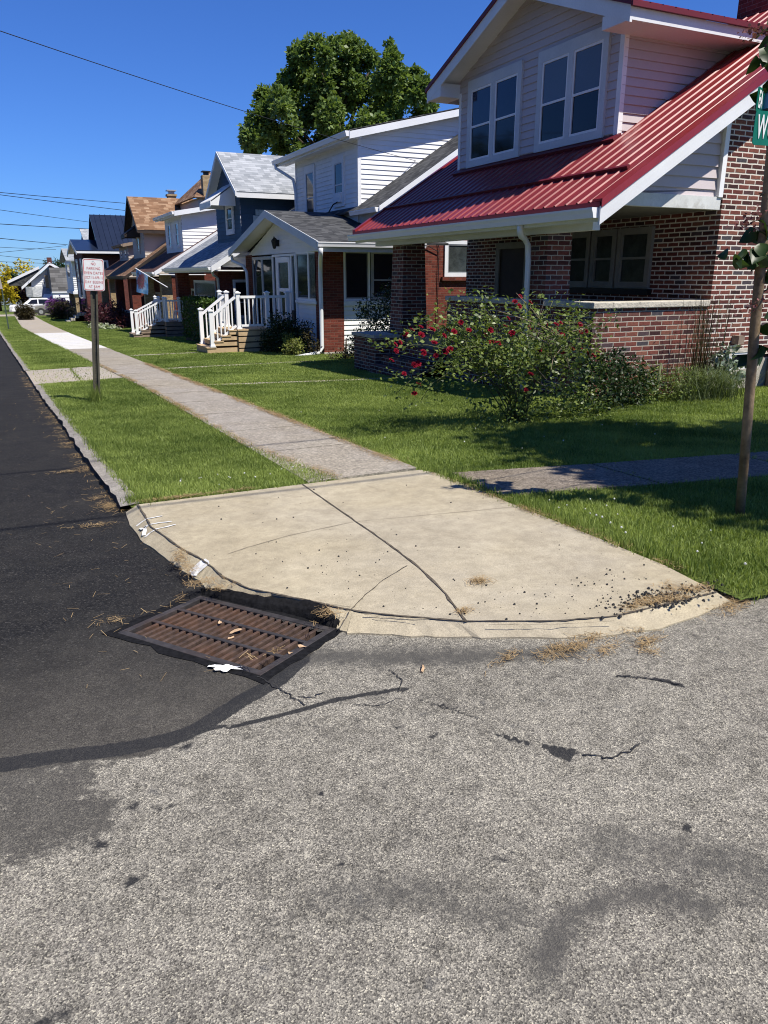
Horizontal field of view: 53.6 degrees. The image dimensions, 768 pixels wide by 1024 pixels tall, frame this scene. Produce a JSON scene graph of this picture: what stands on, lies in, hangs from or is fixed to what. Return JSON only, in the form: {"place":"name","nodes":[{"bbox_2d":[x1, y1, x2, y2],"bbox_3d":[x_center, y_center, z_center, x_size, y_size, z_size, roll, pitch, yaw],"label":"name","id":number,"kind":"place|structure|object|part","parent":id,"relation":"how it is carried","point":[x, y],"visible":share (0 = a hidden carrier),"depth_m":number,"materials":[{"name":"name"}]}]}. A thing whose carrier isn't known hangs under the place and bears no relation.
{"place":"outdoors","nodes":[
{"label":"outdoors","id":0,"kind":"place"},
{"bbox_2d":[0,314,49,315],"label":"driveway","id":1,"kind":"structure","parent":0,"point":[14,315],"depth_m":91.53,"materials":[{"name":"beige concrete"}]},
{"bbox_2d":[9,298,49,312],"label":"pickup truck","id":2,"kind":"object","parent":1,"relation":"on","point":[36,301],"visible":0.12,"depth_m":92.31,"materials":[{"name":"white paint"}]},
{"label":"side window","id":3,"kind":"part","parent":2,"relation":"part of","materials":[{"name":"black glass"}]},
{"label":"side window","id":4,"kind":"part","parent":2,"relation":"part of","materials":[{"name":"black glass"}]},
{"bbox_2d":[32,300,70,314],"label":"gray suv","id":5,"kind":"object","parent":1,"relation":"on","point":[40,309],"visible":0.41,"depth_m":89.86,"materials":[{"name":"beige paint"}]},
{"bbox_2d":[15,315,65,332],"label":"sidewalk","id":6,"kind":"structure","parent":0,"point":[37,325],"depth_m":53.28,"materials":[{"name":"beige concrete"}]},
{"bbox_2d":[35,332,106,348],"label":"new sidewalk","id":7,"kind":"structure","parent":0,"point":[66,340],"depth_m":31.65,"materials":[{"name":"white concrete"}]},
{"bbox_2d":[9,340,389,385],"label":"walkway","id":8,"kind":"structure","parent":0,"point":[65,376],"depth_m":15.68,"materials":[{"name":"beige concrete"}]},
{"bbox_2d":[66,348,416,482],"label":"sidewalk","id":9,"kind":"structure","parent":0,"point":[298,442],"depth_m":8.50,"materials":[{"name":"grey concrete"}]},
{"bbox_2d":[0,0,738,276],"label":"sky","id":10,"kind":"structure","parent":0,"point":[72,127],"materials":[{"name":"blue"}]},
{"bbox_2d":[0,336,767,1023],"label":"road","id":11,"kind":"structure","parent":0,"point":[188,842],"depth_m":2.16,"materials":[{"name":"grey asphalt"}]},
{"bbox_2d":[0,331,138,506],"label":"curb","id":12,"kind":"structure","parent":11,"relation":"on","point":[116,489],"depth_m":7.32,"materials":[{"name":"grey concrete"}]},
{"bbox_2d":[0,334,119,511],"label":"curb face","id":13,"kind":"object","parent":12,"relation":"on","point":[98,477],"visible":0.57,"depth_m":7.32},
{"bbox_2d":[102,587,341,683],"bbox_3d":[-0.687,0.576,3.425,0.949,0.248,0.670,10,20,29],"label":"storm drain","id":14,"kind":"object","parent":11,"relation":"on","point":[189,627],"visible":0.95,"depth_m":3.40,"materials":[{"name":"metal"}]},
{"bbox_2d":[207,664,239,671],"bbox_3d":[-0.637,0.621,3.023,0.154,0.006,0.060,-1,17,-2],"label":"paper scrap","id":15,"kind":"object","parent":14,"relation":"on","point":[225,667],"visible":1,"depth_m":3.03,"materials":[{"name":"white paper"}]},
{"bbox_2d":[257,669,677,758],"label":"road cracks","id":16,"kind":"object","parent":11,"relation":"on","point":[475,716],"visible":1,"depth_m":2.80,"materials":[{"name":"black asphalt"}]},
{"bbox_2d":[0,295,767,603],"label":"lawn","id":17,"kind":"structure","parent":0,"point":[2,312],"depth_m":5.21,"materials":[{"name":"plant"}]},
{"bbox_2d":[0,279,8,328],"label":"sign post","id":18,"kind":"object","parent":17,"relation":"on","point":[1,288],"visible":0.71,"depth_m":48.59,"materials":[{"name":"grey metal"}]},
{"bbox_2d":[1,266,20,288],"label":"leafy tree","id":19,"kind":"object","parent":17,"relation":"on","point":[13,275],"visible":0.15,"depth_m":148.27,"materials":[{"name":"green plant"}]},
{"bbox_2d":[0,258,33,310],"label":"leafy tree","id":20,"kind":"object","parent":17,"relation":"on","point":[7,290],"visible":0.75,"depth_m":113.06,"materials":[{"name":"yellow plant"}]},
{"bbox_2d":[4,277,31,303],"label":"leafy tree","id":21,"kind":"object","parent":17,"relation":"on","point":[22,295],"visible":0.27,"depth_m":117.54,"materials":[{"name":"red plant"}]},
{"bbox_2d":[13,303,36,319],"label":"round bush","id":22,"kind":"object","parent":17,"relation":"on","point":[28,310],"visible":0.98,"depth_m":72.72,"materials":[{"name":"green plant"}]},
{"bbox_2d":[7,257,58,299],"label":"white house","id":23,"kind":"structure","parent":17,"relation":"on","point":[36,280],"depth_m":103.57,"materials":[{"name":"white wood"}]},
{"bbox_2d":[42,258,64,267],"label":"leafy tree","id":24,"kind":"object","parent":17,"relation":"on","point":[59,265],"visible":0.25,"depth_m":123.66,"materials":[{"name":"green plant"}]},
{"bbox_2d":[44,295,71,313],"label":"rhododendron","id":25,"kind":"object","parent":17,"relation":"on","point":[51,300],"visible":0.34,"depth_m":80.87,"materials":[{"name":"purple plant"}]},
{"bbox_2d":[47,268,73,312],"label":"shingled garage","id":26,"kind":"structure","parent":17,"relation":"on","point":[57,281],"depth_m":99.50,"materials":[{"name":"grey"}]},
{"bbox_2d":[48,301,75,318],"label":"round bush","id":27,"kind":"object","parent":17,"relation":"on","point":[59,309],"visible":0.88,"depth_m":74.02,"materials":[{"name":"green plant"}]},
{"bbox_2d":[59,229,88,314],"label":"house","id":28,"kind":"structure","parent":17,"relation":"on","point":[72,290],"depth_m":81.68,"materials":[{"name":"white"}]},
{"bbox_2d":[66,263,70,277],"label":"window","id":29,"kind":"structure","parent":28,"relation":"in","point":[67,264],"depth_m":82.80,"materials":[{"name":"glass"}]},
{"bbox_2d":[82,258,104,398],"bbox_3d":[-4.140,-2.564,11.014,0.351,2.110,0.079,-8,19,-24],"label":"parking sign","id":30,"kind":"object","parent":17,"relation":"on","point":[93,277],"visible":0.99,"depth_m":10.85,"materials":[{"name":"white metal"}]},
{"bbox_2d":[86,321,120,329],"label":"hosta bed","id":31,"kind":"object","parent":17,"relation":"on","point":[106,326],"visible":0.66,"depth_m":46.55,"materials":[{"name":"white plant"}]},
{"bbox_2d":[65,214,143,321],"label":"navy roof house","id":32,"kind":"structure","parent":17,"relation":"on","point":[106,232],"depth_m":65.27,"materials":[{"name":"blue brick"}]},
{"bbox_2d":[0,238,67,244],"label":"overhead line","id":33,"kind":"object","parent":32,"relation":"attached to","point":[32,241],"visible":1,"depth_m":62.01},
{"bbox_2d":[3,224,84,228],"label":"overhead line","id":34,"kind":"object","parent":32,"relation":"attached to","point":[42,226],"visible":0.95,"depth_m":58.23,"materials":[{"name":"black rubber"}]},
{"bbox_2d":[2,210,85,221],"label":"overhead line","id":35,"kind":"object","parent":32,"relation":"attached to","point":[41,215],"visible":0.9,"depth_m":55.41,"materials":[{"name":"black rubber"}]},
{"bbox_2d":[75,259,79,281],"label":"window","id":36,"kind":"structure","parent":32,"relation":"in","point":[77,269],"depth_m":68.26,"materials":[{"name":"glass"}]},
{"bbox_2d":[79,258,82,281],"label":"window","id":37,"kind":"structure","parent":32,"relation":"in","point":[80,260],"depth_m":65.14,"materials":[{"name":"white plastic"}]},
{"bbox_2d":[79,293,86,312],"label":"window","id":38,"kind":"structure","parent":32,"relation":"in","point":[83,303],"depth_m":67.52,"materials":[{"name":"brown glass"}]},
{"bbox_2d":[103,260,108,269],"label":"window","id":39,"kind":"structure","parent":32,"relation":"in","point":[106,265],"depth_m":64.06,"materials":[{"name":"white paint"}]},
{"bbox_2d":[81,298,128,327],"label":"barberry hedge","id":40,"kind":"object","parent":17,"relation":"on","point":[111,313],"visible":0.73,"depth_m":48.57,"materials":[{"name":"red plant"}]},
{"bbox_2d":[101,242,144,313],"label":"tan shed dormer house","id":41,"kind":"structure","parent":17,"relation":"on","point":[126,253],"depth_m":56.70,"materials":[{"name":"red brick"}]},
{"bbox_2d":[106,190,193,327],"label":"brown roof house","id":42,"kind":"structure","parent":17,"relation":"on","point":[140,214],"depth_m":47.90,"materials":[{"name":"red brick"}]},
{"bbox_2d":[0,192,118,202],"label":"overhead line","id":43,"kind":"object","parent":42,"relation":"attached to","point":[58,197],"visible":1,"depth_m":42.52,"materials":[{"name":"black rubber"}]},
{"bbox_2d":[3,195,124,210],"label":"overhead line","id":44,"kind":"object","parent":42,"relation":"attached to","point":[60,202],"visible":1,"depth_m":42.74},
{"bbox_2d":[155,292,161,310],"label":"window","id":45,"kind":"structure","parent":42,"relation":"in","point":[156,293],"depth_m":49.82,"materials":[{"name":"beige"}]},
{"bbox_2d":[129,295,183,337],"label":"railed deck","id":46,"kind":"structure","parent":17,"relation":"on","point":[158,326],"depth_m":34.01,"materials":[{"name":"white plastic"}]},
{"bbox_2d":[131,207,240,323],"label":"white dormer house","id":47,"kind":"structure","parent":17,"relation":"on","point":[197,228],"depth_m":37.79,"materials":[{"name":"red brown brick"},{"name":"gray shingle"},{"name":"white siding"}]},
{"bbox_2d":[135,268,167,294],"bbox_3d":[-11.317,-11.177,36.825,2.320,1.263,0.158,12,21,34],"label":"garden flag","id":48,"kind":"object","parent":47,"relation":"attached to","point":[142,281],"visible":1,"depth_m":37.16,"materials":[{"name":"blue fabric"}]},
{"bbox_2d":[175,170,210,209],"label":"brown house","id":49,"kind":"structure","parent":17,"relation":"on","point":[198,190],"depth_m":45.20,"materials":[{"name":"beige"}]},
{"bbox_2d":[179,294,234,341],"bbox_3d":[-6.709,-7.168,28.519,1.200,1.908,4.682,-8,19,-24],"label":"clipped hedge","id":50,"kind":"object","parent":17,"relation":"on","point":[191,304],"visible":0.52,"depth_m":28.39,"materials":[{"name":"green plant"}]},
{"bbox_2d":[161,151,294,336],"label":"blue house","id":51,"kind":"structure","parent":17,"relation":"on","point":[251,187],"depth_m":28.59,"materials":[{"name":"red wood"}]},
{"bbox_2d":[193,280,215,296],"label":"porch windows","id":52,"kind":"structure","parent":51,"relation":"in","point":[201,287],"depth_m":31.18,"materials":[{"name":"glass"}]},
{"bbox_2d":[232,280,247,317],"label":"window","id":53,"kind":"structure","parent":51,"relation":"in","point":[238,285],"depth_m":27.80,"materials":[{"name":"glass"}]},
{"bbox_2d":[196,290,289,353],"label":"porch deck","id":54,"kind":"structure","parent":17,"relation":"on","point":[238,337],"depth_m":22.23,"materials":[{"name":"white wood"}]},
{"bbox_2d":[255,310,313,353],"bbox_3d":[-2.795,-5.091,21.602,1.268,1.306,2.772,-8,19,-24],"label":"front shrub","id":55,"kind":"object","parent":17,"relation":"on","point":[276,336],"visible":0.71,"depth_m":21.58,"materials":[{"name":"green plant"}]},
{"bbox_2d":[279,332,305,354],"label":"lime shrub","id":56,"kind":"object","parent":17,"relation":"on","point":[290,342],"visible":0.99,"depth_m":20.46,"materials":[{"name":"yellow plant"}]},
{"bbox_2d":[299,319,322,353],"bbox_3d":[-2.030,-4.722,20.612,0.526,0.965,0.946,-8,19,-24],"label":"red leaf shrub","id":57,"kind":"object","parent":17,"relation":"on","point":[308,340],"visible":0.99,"depth_m":20.59,"materials":[{"name":"green plant"}]},
{"bbox_2d":[237,30,439,155],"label":"broadleaf tree","id":58,"kind":"object","parent":17,"relation":"on","point":[334,87],"visible":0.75,"depth_m":52.74,"materials":[{"name":"green plant"}]},
{"bbox_2d":[327,338,353,359],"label":"rust leaf plant","id":59,"kind":"object","parent":17,"relation":"on","point":[345,356],"visible":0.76,"depth_m":18.89,"materials":[{"name":"green plant"}]},
{"bbox_2d":[228,108,466,355],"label":"white porch house","id":60,"kind":"structure","parent":17,"relation":"on","point":[316,264],"depth_m":21.88,"materials":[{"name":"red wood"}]},
{"bbox_2d":[0,31,414,160],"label":"overhead line","id":61,"kind":"object","parent":60,"relation":"attached to","point":[186,92],"visible":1,"depth_m":14.33,"materials":[{"name":"black rubber"}]},
{"bbox_2d":[252,257,263,323],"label":"window","id":62,"kind":"structure","parent":60,"relation":"in","point":[256,261],"depth_m":25.49,"materials":[{"name":"glass"}]},
{"bbox_2d":[261,256,272,323],"bbox_3d":[-3.720,-6.992,24.538,0.052,2.392,1.144,-8,19,-24],"label":"window","id":63,"kind":"structure","parent":60,"relation":"in","point":[266,261],"depth_m":24.44,"materials":[{"name":"glass"}]},
{"bbox_2d":[295,252,308,300],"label":"window","id":64,"kind":"structure","parent":60,"relation":"in","point":[301,257],"depth_m":21.58,"materials":[{"name":"white glass"}]},
{"bbox_2d":[307,252,315,300],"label":"window","id":65,"kind":"structure","parent":60,"relation":"in","point":[311,255],"depth_m":20.92,"materials":[{"name":"white glass"}]},
{"bbox_2d":[343,252,369,300],"bbox_3d":[-0.744,-6.402,20.582,0.780,1.310,0.052,-8,19,-24],"label":"window","id":66,"kind":"structure","parent":60,"relation":"in","point":[356,265],"depth_m":20.58,"materials":[{"name":"black glass"}]},
{"bbox_2d":[370,252,392,299],"bbox_3d":[0.062,-6.517,20.952,0.946,1.310,0.052,-8,19,-24],"label":"window","id":67,"kind":"structure","parent":60,"relation":"in","point":[380,263],"depth_m":20.86,"materials":[{"name":"glass"}]},
{"bbox_2d":[444,241,466,276],"bbox_3d":[2.145,-7.364,22.096,0.894,0.998,0.062,-8,19,-24],"label":"window","id":68,"kind":"structure","parent":60,"relation":"in","point":[455,253],"depth_m":22.06,"materials":[{"name":"white paint"}]},
{"bbox_2d":[343,277,391,355],"bbox_3d":[-0.120,-4.193,16.822,1.908,1.932,0.922,7,19,22],"label":"vine shrub","id":69,"kind":"object","parent":17,"relation":"on","point":[386,309],"visible":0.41,"depth_m":16.79,"materials":[{"name":"green plant"}]},
{"bbox_2d":[1,362,753,679],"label":"dry grass clippings","id":70,"kind":"object","parent":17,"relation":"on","point":[658,599],"visible":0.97,"depth_m":3.77,"materials":[{"name":"plant"}]},
{"bbox_2d":[180,405,746,564],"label":"clover flowers","id":71,"kind":"object","parent":17,"relation":"on","point":[745,563],"visible":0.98,"depth_m":4.75,"materials":[{"name":"white plant"}]},
{"bbox_2d":[367,286,619,427],"bbox_3d":[1.186,-1.686,8.293,2.995,1.508,1.861,-8,19,-24],"label":"rose bush","id":72,"kind":"object","parent":17,"relation":"on","point":[525,349],"visible":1,"depth_m":8.23,"materials":[{"name":"green plant"}]},
{"bbox_2d":[347,0,767,400],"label":"red roof house","id":73,"kind":"structure","parent":17,"relation":"on","point":[610,157],"depth_m":11.31,"materials":[{"name":"brick"}]},
{"bbox_2d":[494,242,524,297],"bbox_3d":[2.544,-4.493,15.227,0.060,1.720,1.100,-8,19,-24],"label":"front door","id":74,"kind":"structure","parent":73,"relation":"in","point":[510,256],"depth_m":15.18,"materials":[{"name":"brown wood"}]},
{"bbox_2d":[569,231,591,286],"bbox_3d":[3.412,-4.431,13.347,0.070,0.920,0.620,-8,19,-24],"label":"porch window","id":75,"kind":"structure","parent":73,"relation":"in","point":[581,241],"depth_m":13.29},
{"bbox_2d":[588,229,617,287],"bbox_3d":[3.694,-4.257,12.788,0.070,0.920,0.600,-8,19,-24],"label":"porch window","id":76,"kind":"structure","parent":73,"relation":"in","point":[603,242],"depth_m":12.79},
{"bbox_2d":[613,226,655,287],"bbox_3d":[4.004,-4.065,12.173,0.070,0.920,0.750,-8,19,-24],"label":"porch window","id":77,"kind":"structure","parent":73,"relation":"in","point":[634,254],"depth_m":12.16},
{"bbox_2d":[725,348,758,373],"bbox_3d":[5.431,-2.296,11.520,0.680,0.370,0.060,-8,19,-24],"label":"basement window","id":78,"kind":"structure","parent":73,"relation":"in","point":[742,351],"depth_m":11.45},
{"bbox_2d":[563,346,665,413],"bbox_3d":[2.916,-1.719,9.737,0.918,0.835,2.024,16,23,41],"label":"dark shrub","id":79,"kind":"object","parent":17,"relation":"on","point":[609,372],"visible":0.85,"depth_m":9.59,"materials":[{"name":"green plant"}]},
{"bbox_2d":[535,361,709,420],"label":"bed weeds","id":80,"kind":"object","parent":17,"relation":"on","point":[586,405],"visible":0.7,"depth_m":9.20,"materials":[{"name":"green plant"}]},
{"bbox_2d":[672,287,734,392],"bbox_3d":[4.512,-2.406,10.683,1.241,1.485,0.620,-8,19,-24],"label":"weed clump","id":81,"kind":"object","parent":17,"relation":"on","point":[704,357],"visible":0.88,"depth_m":10.60,"materials":[{"name":"green plant"}]},
{"bbox_2d":[647,362,764,404],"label":"ornamental grass","id":82,"kind":"object","parent":17,"relation":"on","point":[722,385],"depth_m":10.33,"materials":[{"name":"green plant"}]},
{"bbox_2d":[693,341,744,388],"bbox_3d":[4.790,-2.057,10.824,0.803,0.739,0.519,-3,18,-10],"label":"pale leaf plant","id":83,"kind":"object","parent":17,"relation":"on","point":[726,356],"visible":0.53,"depth_m":10.73,"materials":[{"name":"green plant"}]},
{"bbox_2d":[716,20,767,368],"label":"corner tree","id":84,"kind":"object","parent":17,"relation":"on","point":[743,258],"visible":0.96,"depth_m":4.27,"materials":[{"name":"green plant"}]},
{"bbox_2d":[735,87,767,515],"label":"street name sign","id":85,"kind":"object","parent":17,"relation":"on","point":[760,133],"visible":0.92,"depth_m":4.47,"materials":[{"name":"metal"}]},
{"bbox_2d":[765,369,767,386],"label":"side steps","id":86,"kind":"structure","parent":17,"relation":"on","point":[766,383],"depth_m":11.81,"materials":[{"name":"grey concrete"}]},
{"bbox_2d":[126,470,732,638],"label":"corner pavement","id":87,"kind":"structure","parent":0,"point":[517,550],"depth_m":4.13,"materials":[{"name":"concrete"}]},
{"bbox_2d":[136,516,208,575],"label":"paint marks","id":88,"kind":"object","parent":87,"relation":"on","point":[201,562],"visible":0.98,"depth_m":4.15},
{"bbox_2d":[137,484,716,624],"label":"pavement joints","id":89,"kind":"object","parent":87,"relation":"on","point":[427,575],"visible":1,"depth_m":3.57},
{"bbox_2d":[214,485,725,619],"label":"asphalt crumbs","id":90,"kind":"object","parent":87,"relation":"on","point":[672,605],"visible":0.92,"depth_m":3.55,"materials":[{"name":"brown asphalt"}]},
{"bbox_2d":[454,451,767,495],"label":"side path","id":91,"kind":"structure","parent":0,"point":[558,478],"depth_m":6.04,"materials":[{"name":"grey concrete"}]}
]}

